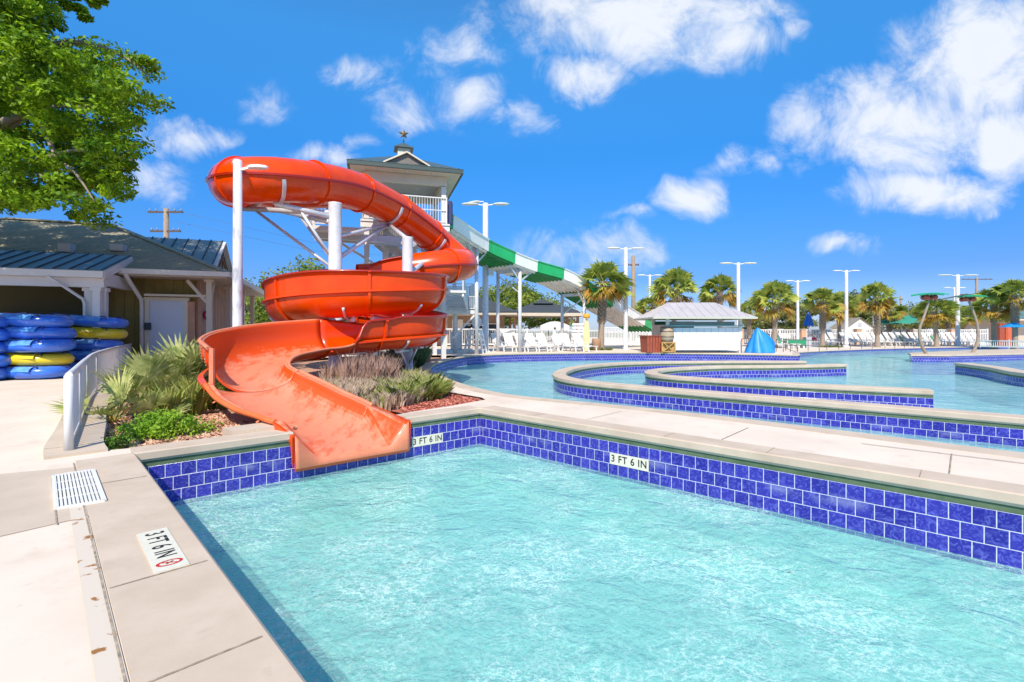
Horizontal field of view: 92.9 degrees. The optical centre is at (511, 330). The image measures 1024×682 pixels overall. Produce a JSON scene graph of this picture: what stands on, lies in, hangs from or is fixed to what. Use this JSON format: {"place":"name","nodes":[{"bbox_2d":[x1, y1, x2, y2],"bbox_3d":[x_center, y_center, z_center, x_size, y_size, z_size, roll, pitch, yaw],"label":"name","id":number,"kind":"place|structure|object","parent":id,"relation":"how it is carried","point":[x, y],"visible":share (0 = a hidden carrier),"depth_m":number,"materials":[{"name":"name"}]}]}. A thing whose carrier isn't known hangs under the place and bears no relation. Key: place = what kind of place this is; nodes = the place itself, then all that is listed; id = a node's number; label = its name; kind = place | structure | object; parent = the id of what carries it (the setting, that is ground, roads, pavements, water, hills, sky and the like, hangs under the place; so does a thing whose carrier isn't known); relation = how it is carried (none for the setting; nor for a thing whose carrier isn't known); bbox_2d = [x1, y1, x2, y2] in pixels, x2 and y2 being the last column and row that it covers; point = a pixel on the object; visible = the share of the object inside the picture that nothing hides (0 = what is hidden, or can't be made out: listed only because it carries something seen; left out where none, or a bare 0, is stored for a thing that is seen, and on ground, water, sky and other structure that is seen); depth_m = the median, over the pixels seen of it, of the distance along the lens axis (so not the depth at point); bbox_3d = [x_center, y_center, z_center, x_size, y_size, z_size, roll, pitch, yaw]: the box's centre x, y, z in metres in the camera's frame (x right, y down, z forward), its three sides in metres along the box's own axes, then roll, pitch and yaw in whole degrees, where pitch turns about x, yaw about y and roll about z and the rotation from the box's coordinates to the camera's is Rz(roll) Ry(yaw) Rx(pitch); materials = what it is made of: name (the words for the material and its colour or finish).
{"place":"outdoors","nodes":[
{"label":"outdoors","id":0,"kind":"place"},
{"bbox_2d":[342,348,433,370],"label":"ornamental grass","id":1,"kind":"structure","parent":0,"point":[402,365],"depth_m":16.14,"materials":[{"name":"plant"}]},
{"bbox_2d":[381,343,434,368],"bbox_3d":[-4.064,0.920,19.826,2.347,1.121,5.326,0,0,0],"label":"shrub","id":2,"kind":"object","parent":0,"point":[420,357],"depth_m":18.82,"materials":[{"name":"plant"}]},
{"bbox_2d":[0,337,1023,681],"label":"deck","id":3,"kind":"structure","parent":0,"point":[44,635],"depth_m":5.04,"materials":[{"name":"beige concrete"}]},
{"bbox_2d":[5,364,72,378],"bbox_3d":[-13.675,1.158,13.800,2.159,0.387,1.250,0,0,2],"label":"tube","id":4,"kind":"object","parent":3,"relation":"on","point":[31,372],"visible":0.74,"depth_m":13.32,"materials":[{"name":"blue plastic"}]},
{"bbox_2d":[3,351,74,365],"bbox_3d":[-13.754,0.793,13.850,2.159,0.387,1.250,2,0,-5],"label":"tube","id":5,"kind":"object","parent":4,"relation":"on","point":[44,359],"visible":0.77,"depth_m":13.45,"materials":[{"name":"yellow plastic"}]},
{"bbox_2d":[3,339,76,352],"bbox_3d":[-13.555,0.428,13.760,2.159,0.388,1.250,-2,1,4],"label":"tube","id":6,"kind":"object","parent":5,"relation":"on","point":[34,345],"visible":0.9,"depth_m":13.26,"materials":[{"name":"blue plastic"}]},
{"bbox_2d":[5,326,76,338],"bbox_3d":[-13.654,0.063,13.830,2.159,0.387,1.250,1,-1,-3],"label":"tube","id":7,"kind":"object","parent":6,"relation":"on","point":[39,332],"visible":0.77,"depth_m":13.38,"materials":[{"name":"blue plastic"}]},
{"bbox_2d":[0,312,74,326],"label":"tube","id":8,"kind":"object","parent":7,"relation":"on","point":[23,319],"visible":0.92,"depth_m":13.35,"materials":[{"name":"blue plastic"}]},
{"bbox_2d":[0,467,88,535],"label":"deck panel","id":9,"kind":"structure","parent":3,"relation":"on","point":[26,500],"depth_m":3.83,"materials":[{"name":"beige concrete"}]},
{"bbox_2d":[52,469,106,509],"bbox_3d":[-3.731,1.346,4.174,0.304,0.018,1.196,0,0,-44],"label":"drain grate","id":10,"kind":"object","parent":3,"relation":"on","point":[77,488],"visible":1,"depth_m":4.09,"materials":[{"name":"grey"}]},
{"bbox_2d":[0,0,175,231],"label":"oak tree","id":11,"kind":"object","parent":3,"relation":"on","point":[31,54],"visible":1,"depth_m":11.04,"materials":[{"name":"green plant"}]},
{"bbox_2d":[43,376,133,459],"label":"curb","id":12,"kind":"structure","parent":3,"relation":"on","point":[90,433],"depth_m":6.07,"materials":[{"name":"beige concrete"}]},
{"bbox_2d":[65,471,128,681],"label":"seam strip","id":13,"kind":"object","parent":3,"relation":"on","point":[106,664],"visible":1,"depth_m":2.37,"materials":[{"name":"plastic"}]},
{"bbox_2d":[64,343,131,450],"bbox_3d":[-10.395,0.923,12.817,0.455,0.915,18.573,0,0,-35],"label":"curved fence","id":14,"kind":"object","parent":3,"relation":"on","point":[80,380],"visible":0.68,"depth_m":7.34,"materials":[{"name":"white paint"}]},
{"bbox_2d":[70,361,126,366],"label":"tube","id":15,"kind":"object","parent":3,"relation":"on","point":[73,364],"visible":0.05,"depth_m":15.06,"materials":[{"name":"blue plastic"}]},
{"bbox_2d":[60,349,125,361],"bbox_3d":[-13.696,0.793,15.600,2.159,0.387,1.250,0,0,-19],"label":"tube","id":16,"kind":"object","parent":15,"relation":"on","point":[79,355],"visible":0.16,"depth_m":15.10,"materials":[{"name":"blue plastic"}]},
{"bbox_2d":[72,338,123,349],"bbox_3d":[-13.745,0.428,15.600,2.159,0.387,1.250,2,0,-11],"label":"tube","id":17,"kind":"object","parent":16,"relation":"on","point":[88,344],"visible":0.51,"depth_m":15.23,"materials":[{"name":"blue plastic"}]},
{"bbox_2d":[71,326,127,338],"bbox_3d":[-13.635,0.063,15.600,2.159,0.387,1.250,3,-1,-18],"label":"tube","id":18,"kind":"object","parent":17,"relation":"on","point":[100,333],"visible":0.68,"depth_m":15.28,"materials":[{"name":"yellow plastic"}]},
{"bbox_2d":[52,313,128,328],"bbox_3d":[-13.595,-0.302,15.600,2.159,0.387,1.250,4,-1,-14],"label":"tube","id":19,"kind":"object","parent":18,"relation":"on","point":[103,321],"visible":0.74,"depth_m":15.23,"materials":[{"name":"blue plastic"}]},
{"bbox_2d":[0,217,263,359],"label":"pool house","id":20,"kind":"structure","parent":3,"relation":"on","point":[149,289],"depth_m":17.55,"materials":[{"name":"grey"}]},
{"bbox_2d":[150,300,183,356],"bbox_3d":[-12.603,0.140,17.817,1.080,2.450,0.100,0,0,-20],"label":"door","id":21,"kind":"structure","parent":20,"relation":"in","point":[166,317],"depth_m":17.75,"materials":[{"name":"grey"}]},
{"bbox_2d":[147,208,182,237],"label":"utility pole","id":22,"kind":"object","parent":3,"relation":"on","point":[165,212],"visible":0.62,"depth_m":41.84,"materials":[{"name":"brown wood"}]},
{"bbox_2d":[75,453,305,681],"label":"pool wall","id":23,"kind":"structure","parent":3,"relation":"on","point":[171,621],"depth_m":2.48,"materials":[{"name":"concrete"}]},
{"bbox_2d":[245,294,271,324],"bbox_3d":[-18.983,-0.806,36.277,5.736,5.165,5.626,0,0,0],"label":"broadleaf tree","id":24,"kind":"object","parent":3,"relation":"on","point":[262,315],"visible":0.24,"depth_m":34.62,"materials":[{"name":"green plant"}]},
{"bbox_2d":[107,357,440,448],"bbox_3d":[-6.385,1.480,15.740,10.042,0.001,20.764,0,0,-7],"label":"mulch bed","id":25,"kind":"object","parent":3,"relation":"on","point":[311,367],"visible":0.06,"depth_m":17.46,"materials":[{"name":"red wood"}]},
{"bbox_2d":[45,365,171,422],"bbox_3d":[-6.401,1.061,7.716,1.582,1.059,1.372,0,0,25],"label":"palmetto","id":26,"kind":"object","parent":25,"relation":"on","point":[119,398],"visible":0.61,"depth_m":7.73,"materials":[{"name":"plant"}]},
{"bbox_2d":[101,428,138,449],"bbox_3d":[-4.968,1.400,6.045,0.528,0.356,0.458,0,0,38],"label":"shrub","id":27,"kind":"object","parent":25,"relation":"on","point":[117,440],"visible":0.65,"depth_m":6.03,"materials":[{"name":"green plant"}]},
{"bbox_2d":[103,352,203,393],"bbox_3d":[-7.045,0.962,9.956,2.189,1.256,1.674,0,0,-23],"label":"palmetto","id":28,"kind":"object","parent":25,"relation":"on","point":[139,377],"visible":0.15,"depth_m":9.49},
{"bbox_2d":[88,342,224,409],"bbox_3d":[-6.609,0.896,9.198,2.221,1.388,2.058,0,0,-38],"label":"palmetto","id":29,"kind":"object","parent":25,"relation":"on","point":[138,367],"visible":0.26,"depth_m":8.72,"materials":[{"name":"plant"}]},
{"bbox_2d":[107,331,207,395],"bbox_3d":[-6.934,0.774,10.180,2.376,1.633,2.035,0,0,36],"label":"palmetto","id":30,"kind":"object","parent":25,"relation":"on","point":[176,349],"visible":0.36,"depth_m":9.93,"materials":[{"name":"plant"}]},
{"bbox_2d":[123,388,194,419],"bbox_3d":[-5.716,1.234,7.901,0.940,0.713,0.961,0,0,0],"label":"palmetto","id":31,"kind":"object","parent":25,"relation":"on","point":[153,399],"visible":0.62,"depth_m":7.72,"materials":[{"name":"plant"}]},
{"bbox_2d":[112,408,206,441],"bbox_3d":[-4.837,1.321,6.773,1.130,0.492,0.921,0,0,0],"label":"shrub","id":32,"kind":"object","parent":25,"relation":"on","point":[150,426],"visible":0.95,"depth_m":6.63,"materials":[{"name":"green plant"}]},
{"bbox_2d":[149,375,231,418],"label":"ornamental grass","id":33,"kind":"object","parent":25,"relation":"on","point":[200,396],"depth_m":8.27,"materials":[{"name":"plant"}]},
{"bbox_2d":[106,402,296,449],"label":"bark chips","id":34,"kind":"object","parent":25,"relation":"on","point":[211,413],"visible":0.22,"depth_m":7.48,"materials":[{"name":"wood"}]},
{"bbox_2d":[222,422,273,435],"bbox_3d":[-3.519,1.435,6.641,0.415,0.250,0.662,0,0,45],"label":"concrete pad","id":35,"kind":"object","parent":25,"relation":"on","point":[247,428],"visible":0.25,"depth_m":6.52,"materials":[{"name":"concrete"}]},
{"bbox_2d":[232,159,268,326],"bbox_3d":[-7.044,-1.433,12.707,1.345,6.187,0.645,0,0,28],"label":"lamp post","id":36,"kind":"object","parent":25,"relation":"on","point":[237,285],"visible":0.79,"depth_m":12.51,"materials":[{"name":"metal"}]},
{"bbox_2d":[197,156,478,471],"bbox_3d":[-5.633,-2.231,14.280,8.482,8.202,15.822,0,0,0],"label":"water slide","id":37,"kind":"object","parent":25,"relation":"on","point":[334,310],"visible":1,"depth_m":12.77,"materials":[{"name":"orange"}]},
{"bbox_2d":[317,350,403,380],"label":"ornamental grass","id":38,"kind":"object","parent":25,"relation":"on","point":[363,368],"depth_m":10.99,"materials":[{"name":"plant"}]},
{"bbox_2d":[320,367,445,412],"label":"ornamental grass","id":39,"kind":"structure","parent":25,"relation":"on","point":[399,400],"depth_m":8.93,"materials":[{"name":"plant"}]},
{"bbox_2d":[310,129,474,358],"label":"slide tower","id":40,"kind":"structure","parent":25,"relation":"on","point":[405,171],"depth_m":23.17,"materials":[{"name":"white metal"}]},
{"bbox_2d":[373,371,457,400],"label":"ornamental grass","id":41,"kind":"object","parent":25,"relation":"on","point":[446,386],"depth_m":9.69,"materials":[{"name":"plant"}]},
{"bbox_2d":[391,396,480,412],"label":"red mulch","id":42,"kind":"object","parent":25,"relation":"on","point":[398,410],"visible":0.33,"depth_m":8.65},
{"bbox_2d":[245,254,324,321],"bbox_3d":[-17.025,-2.269,39.997,9.621,8.096,9.209,0,0,0],"label":"broadleaf tree","id":43,"kind":"object","parent":3,"relation":"on","point":[306,267],"visible":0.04,"depth_m":38.74,"materials":[{"name":"green plant"}]},
{"bbox_2d":[130,406,479,553],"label":"pool wall","id":44,"kind":"structure","parent":3,"relation":"on","point":[194,469],"depth_m":6.43,"materials":[{"name":"tile"}]},
{"bbox_2d":[429,297,517,346],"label":"shelter","id":45,"kind":"object","parent":3,"relation":"on","point":[504,312],"visible":0.29,"depth_m":41.95,"materials":[{"name":"beige paint"}]},
{"bbox_2d":[463,316,486,352],"bbox_3d":[-2.204,0.181,29.170,1.239,2.382,1.299,0,0,8],"label":"lifeguard chair","id":46,"kind":"object","parent":3,"relation":"on","point":[470,334],"visible":0.83,"depth_m":28.92,"materials":[{"name":"white plastic"}]},
{"bbox_2d":[462,201,508,351],"bbox_3d":[-1.664,-3.278,30.501,2.899,9.877,1.222,0,0,18],"label":"lamp post","id":47,"kind":"object","parent":3,"relation":"on","point":[485,308],"visible":0.84,"depth_m":30.35,"materials":[{"name":"metal"}]},
{"bbox_2d":[468,277,569,325],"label":"live oak","id":48,"kind":"object","parent":3,"relation":"on","point":[508,294],"visible":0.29,"depth_m":55.78,"materials":[{"name":"green plant"}]},
{"bbox_2d":[446,328,597,345],"bbox_3d":[1.218,0.551,39.000,13.720,1.560,0.112,0,0,-17],"label":"white fence","id":49,"kind":"object","parent":3,"relation":"on","point":[534,330],"visible":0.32,"depth_m":39.05,"materials":[{"name":"paint"}]},
{"bbox_2d":[51,411,1020,681],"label":"deck joints","id":50,"kind":"object","parent":3,"relation":"on","point":[203,561],"visible":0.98,"depth_m":2.50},
{"bbox_2d":[505,299,582,343],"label":"picnic shelter","id":51,"kind":"object","parent":3,"relation":"on","point":[542,308],"visible":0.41,"depth_m":42.97,"materials":[{"name":"metal"}]},
{"bbox_2d":[440,201,651,354],"bbox_3d":[2.688,-2.415,32.882,4.280,7.750,21.856,0,0,43],"label":"lane slide","id":52,"kind":"object","parent":3,"relation":"on","point":[498,259],"visible":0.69,"depth_m":30.53,"materials":[{"name":"white paint"}]},
{"bbox_2d":[522,303,575,335],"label":"live oak","id":53,"kind":"object","parent":3,"relation":"on","point":[537,323],"visible":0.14,"depth_m":61.38,"materials":[{"name":"green plant"}]},
{"bbox_2d":[540,321,568,346],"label":"stall","id":54,"kind":"object","parent":3,"relation":"on","point":[555,325],"visible":0.43,"depth_m":40.20,"materials":[{"name":"white paint"}]},
{"bbox_2d":[572,313,600,350],"bbox_3d":[5.069,0.165,32.703,1.992,2.590,0.618,0,0,-21],"label":"surfboard sign","id":55,"kind":"object","parent":3,"relation":"on","point":[586,336],"visible":0.87,"depth_m":32.60,"materials":[{"name":"yellow"}]},
{"bbox_2d":[573,258,636,348],"bbox_3d":[6.231,-1.620,33.570,4.635,6.805,4.302,2,0,-32],"label":"palm tree","id":56,"kind":"object","parent":3,"relation":"on","point":[620,282],"visible":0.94,"depth_m":32.95,"materials":[{"name":"plant"}]},
{"bbox_2d":[607,247,644,349],"bbox_3d":[7.948,-2.072,34.003,2.739,7.464,0.510,0,0,-5],"label":"lamp post","id":57,"kind":"object","parent":3,"relation":"on","point":[625,249],"visible":0.85,"depth_m":33.88,"materials":[{"name":"metal"}]},
{"bbox_2d":[604,327,651,344],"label":"white fence","id":58,"kind":"object","parent":3,"relation":"on","point":[621,332],"visible":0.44,"depth_m":42.98,"materials":[{"name":"paint"}]},
{"bbox_2d":[628,255,638,340],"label":"utility pole","id":59,"kind":"object","parent":3,"relation":"on","point":[632,264],"visible":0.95,"depth_m":61.80,"materials":[{"name":"wood"}]},
{"bbox_2d":[631,296,663,320],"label":"palm tree","id":60,"kind":"object","parent":3,"relation":"on","point":[641,306],"visible":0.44,"depth_m":49.56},
{"bbox_2d":[639,335,660,352],"bbox_3d":[8.419,0.827,29.600,1.020,1.034,1.020,0,0,-12],"label":"trash bin","id":61,"kind":"object","parent":3,"relation":"on","point":[650,343],"visible":0.98,"depth_m":29.20,"materials":[{"name":"wood"}]},
{"bbox_2d":[660,342,675,352],"bbox_3d":[9.323,1.035,29.282,0.840,0.650,0.735,0,0,0],"label":"wooden crate","id":62,"kind":"object","parent":3,"relation":"on","point":[668,347],"visible":0.83,"depth_m":28.98,"materials":[{"name":"brown wood"}]},
{"bbox_2d":[660,327,673,341],"bbox_3d":[9.323,0.250,29.300,0.848,0.920,0.848,0,0,0],"label":"barrel","id":63,"kind":"object","parent":62,"relation":"on","point":[667,334],"visible":0.89,"depth_m":28.96,"materials":[{"name":"brown wood"}]},
{"bbox_2d":[646,265,699,320],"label":"palm tree","id":64,"kind":"object","parent":3,"relation":"on","point":[673,276],"visible":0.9,"depth_m":42.50,"materials":[{"name":"plant"}]},
{"bbox_2d":[634,302,757,352],"bbox_3d":[11.309,-0.209,30.725,6.123,3.139,4.600,0,0,0],"label":"kiosk","id":65,"kind":"object","parent":3,"relation":"on","point":[720,337],"visible":0.91,"depth_m":29.16,"materials":[{"name":"grey"}]},
{"bbox_2d":[696,271,741,321],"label":"palm tree","id":66,"kind":"object","parent":3,"relation":"on","point":[724,282],"visible":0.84,"depth_m":44.52,"materials":[{"name":"plant"}]},
{"bbox_2d":[720,262,756,324],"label":"lamp post","id":67,"kind":"object","parent":3,"relation":"on","point":[738,288],"visible":0.69,"depth_m":41.90,"materials":[{"name":"metal"}]},
{"bbox_2d":[480,406,1023,655],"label":"pool wall","id":68,"kind":"structure","parent":3,"relation":"on","point":[979,520],"depth_m":5.14,"materials":[{"name":"tile"}]},
{"bbox_2d":[740,301,763,343],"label":"palm tree","id":69,"kind":"object","parent":3,"relation":"on","point":[743,307],"visible":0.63,"depth_m":55.81,"materials":[{"name":"plant"}]},
{"bbox_2d":[744,327,774,352],"bbox_3d":[14.985,0.580,29.390,1.914,1.520,1.338,0,0,0],"label":"covered equipment","id":70,"kind":"object","parent":3,"relation":"on","point":[760,341],"visible":0.99,"depth_m":29.06,"materials":[{"name":"fabric"}]},
{"bbox_2d":[744,279,800,347],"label":"palm tree","id":71,"kind":"object","parent":3,"relation":"on","point":[765,295],"visible":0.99,"depth_m":43.59,"materials":[{"name":"plant"}]},
{"bbox_2d":[769,298,818,338],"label":"live oak","id":72,"kind":"object","parent":3,"relation":"on","point":[785,318],"visible":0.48,"depth_m":69.10,"materials":[{"name":"green plant"}]},
{"bbox_2d":[783,337,811,347],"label":"lounge chair","id":73,"kind":"object","parent":3,"relation":"on","point":[804,341],"visible":0.61,"depth_m":44.70,"materials":[{"name":"green plastic"}]},
{"bbox_2d":[786,280,809,346],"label":"lamp post","id":74,"kind":"object","parent":3,"relation":"on","point":[797,310],"visible":0.73,"depth_m":46.90,"materials":[{"name":"metal"}]},
{"bbox_2d":[799,287,846,346],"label":"palm tree","id":75,"kind":"object","parent":3,"relation":"on","point":[821,296],"visible":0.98,"depth_m":46.66,"materials":[{"name":"plant"}]},
{"bbox_2d":[824,290,863,343],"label":"palm tree","id":76,"kind":"object","parent":3,"relation":"on","point":[840,318],"visible":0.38,"depth_m":52.33,"materials":[{"name":"plant"}]},
{"bbox_2d":[833,270,859,346],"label":"lamp post","id":77,"kind":"object","parent":3,"relation":"on","point":[846,312],"visible":0.88,"depth_m":47.87,"materials":[{"name":"metal"}]},
{"bbox_2d":[830,317,873,342],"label":"white shed","id":78,"kind":"structure","parent":3,"relation":"on","point":[858,323],"depth_m":64.00,"materials":[{"name":"beige"}]},
{"bbox_2d":[852,280,902,346],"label":"palm tree","id":79,"kind":"object","parent":3,"relation":"on","point":[878,306],"visible":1,"depth_m":46.74,"materials":[{"name":"plant"}]},
{"bbox_2d":[871,300,909,344],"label":"palm tree","id":80,"kind":"object","parent":3,"relation":"on","point":[900,313],"visible":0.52,"depth_m":54.44,"materials":[{"name":"plant"}]},
{"bbox_2d":[880,314,918,344],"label":"green umbrella","id":81,"kind":"object","parent":3,"relation":"on","point":[909,319],"visible":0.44,"depth_m":53.79,"materials":[{"name":"fabric"}]},
{"bbox_2d":[880,301,942,337],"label":"live oak","id":82,"kind":"object","parent":3,"relation":"on","point":[905,326],"visible":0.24,"depth_m":78.14,"materials":[{"name":"green plant"}]},
{"bbox_2d":[908,299,962,346],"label":"palm tree","id":83,"kind":"object","parent":3,"relation":"on","point":[947,308],"visible":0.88,"depth_m":47.78,"materials":[{"name":"plant"}]},
{"bbox_2d":[938,313,968,342],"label":"palm tree","id":84,"kind":"object","parent":3,"relation":"on","point":[947,325],"visible":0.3,"depth_m":57.68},
{"bbox_2d":[936,274,976,345],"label":"lamp post","id":85,"kind":"object","parent":3,"relation":"on","point":[957,317],"visible":0.86,"depth_m":49.87,"materials":[{"name":"metal"}]},
{"bbox_2d":[950,305,987,342],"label":"palm tree","id":86,"kind":"object","parent":3,"relation":"on","point":[970,320],"visible":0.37,"depth_m":59.31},
{"bbox_2d":[962,287,1022,348],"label":"palm tree","id":87,"kind":"object","parent":3,"relation":"on","point":[994,317],"visible":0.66,"depth_m":45.92,"materials":[{"name":"plant"}]},
{"bbox_2d":[980,339,1023,347],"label":"pool rail fence","id":88,"kind":"object","parent":3,"relation":"on","point":[1013,346],"visible":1,"depth_m":44.34,"materials":[{"name":"white paint"}]},
{"bbox_2d":[982,278,1023,348],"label":"palm tree","id":89,"kind":"object","parent":3,"relation":"on","point":[1010,288],"visible":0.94,"depth_m":43.91,"materials":[{"name":"plant"}]},
{"bbox_2d":[0,0,1023,331],"label":"sky","id":90,"kind":"structure","parent":0,"point":[800,140],"materials":[{"name":"blue"}]},
{"bbox_2d":[174,444,1023,681],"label":"pool water","id":91,"kind":"structure","parent":0,"point":[575,550],"depth_m":4.24,"materials":[{"name":"liquid"}]},
{"bbox_2d":[211,485,1023,681],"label":"pool floor","id":92,"kind":"structure","parent":0,"point":[620,623],"depth_m":4.64,"materials":[{"name":"paint"}]},
{"bbox_2d":[440,348,1023,450],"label":"river water","id":93,"kind":"structure","parent":0,"point":[871,383],"depth_m":18.16,"materials":[{"name":"liquid"}]},
{"bbox_2d":[457,358,1023,414],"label":"river floor","id":94,"kind":"structure","parent":0,"point":[523,389],"depth_m":22.52,"materials":[{"name":"paint"}]},
{"bbox_2d":[419,352,798,395],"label":"river wall","id":95,"kind":"structure","parent":94,"relation":"on","point":[441,365],"depth_m":28.10,"materials":[{"name":"tile"}]},
{"bbox_2d":[455,386,1023,458],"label":"river wall","id":96,"kind":"structure","parent":94,"relation":"on","point":[1005,453],"depth_m":6.87,"materials":[{"name":"concrete"}]},
{"bbox_2d":[552,360,1023,451],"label":"river wall","id":97,"kind":"structure","parent":94,"relation":"on","point":[987,429],"depth_m":9.64,"materials":[{"name":"tile"}]},
{"bbox_2d":[644,364,933,407],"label":"river wall","id":98,"kind":"structure","parent":94,"relation":"on","point":[712,377],"depth_m":13.45,"materials":[{"name":"tile"}]},
{"bbox_2d":[792,347,1021,363],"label":"river wall","id":99,"kind":"structure","parent":94,"relation":"on","point":[804,355],"depth_m":41.39,"materials":[{"name":"concrete"}]},
{"bbox_2d":[908,349,1023,374],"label":"pool island","id":100,"kind":"structure","parent":94,"relation":"on","point":[996,355],"depth_m":28.20,"materials":[{"name":"blue tile"}]},
{"bbox_2d":[911,293,948,353],"bbox_3d":[24.369,-0.362,28.400,1.707,3.652,1.733,0,0,0],"label":"palm sprayer","id":101,"kind":"object","parent":100,"relation":"on","point":[928,297],"visible":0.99,"depth_m":28.34,"materials":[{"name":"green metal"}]},
{"bbox_2d":[952,295,987,351],"bbox_3d":[28.117,-0.366,30.000,1.707,3.625,1.733,0,0,0],"label":"palm sprayer","id":102,"kind":"object","parent":100,"relation":"on","point":[968,298],"visible":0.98,"depth_m":29.94,"materials":[{"name":"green metal"}]},
{"bbox_2d":[954,363,1023,408],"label":"river wall","id":103,"kind":"structure","parent":94,"relation":"on","point":[1006,375],"depth_m":17.66,"materials":[{"name":"tile"}]},
{"bbox_2d":[965,309,1023,342],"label":"bath house","id":104,"kind":"structure","parent":0,"point":[986,324],"depth_m":63.65,"materials":[{"name":"beige"}]},
{"bbox_2d":[997,323,1011,345],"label":"changing booth","id":105,"kind":"object","parent":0,"point":[1004,333],"visible":0.43,"depth_m":49.55,"materials":[{"name":"plastic"}]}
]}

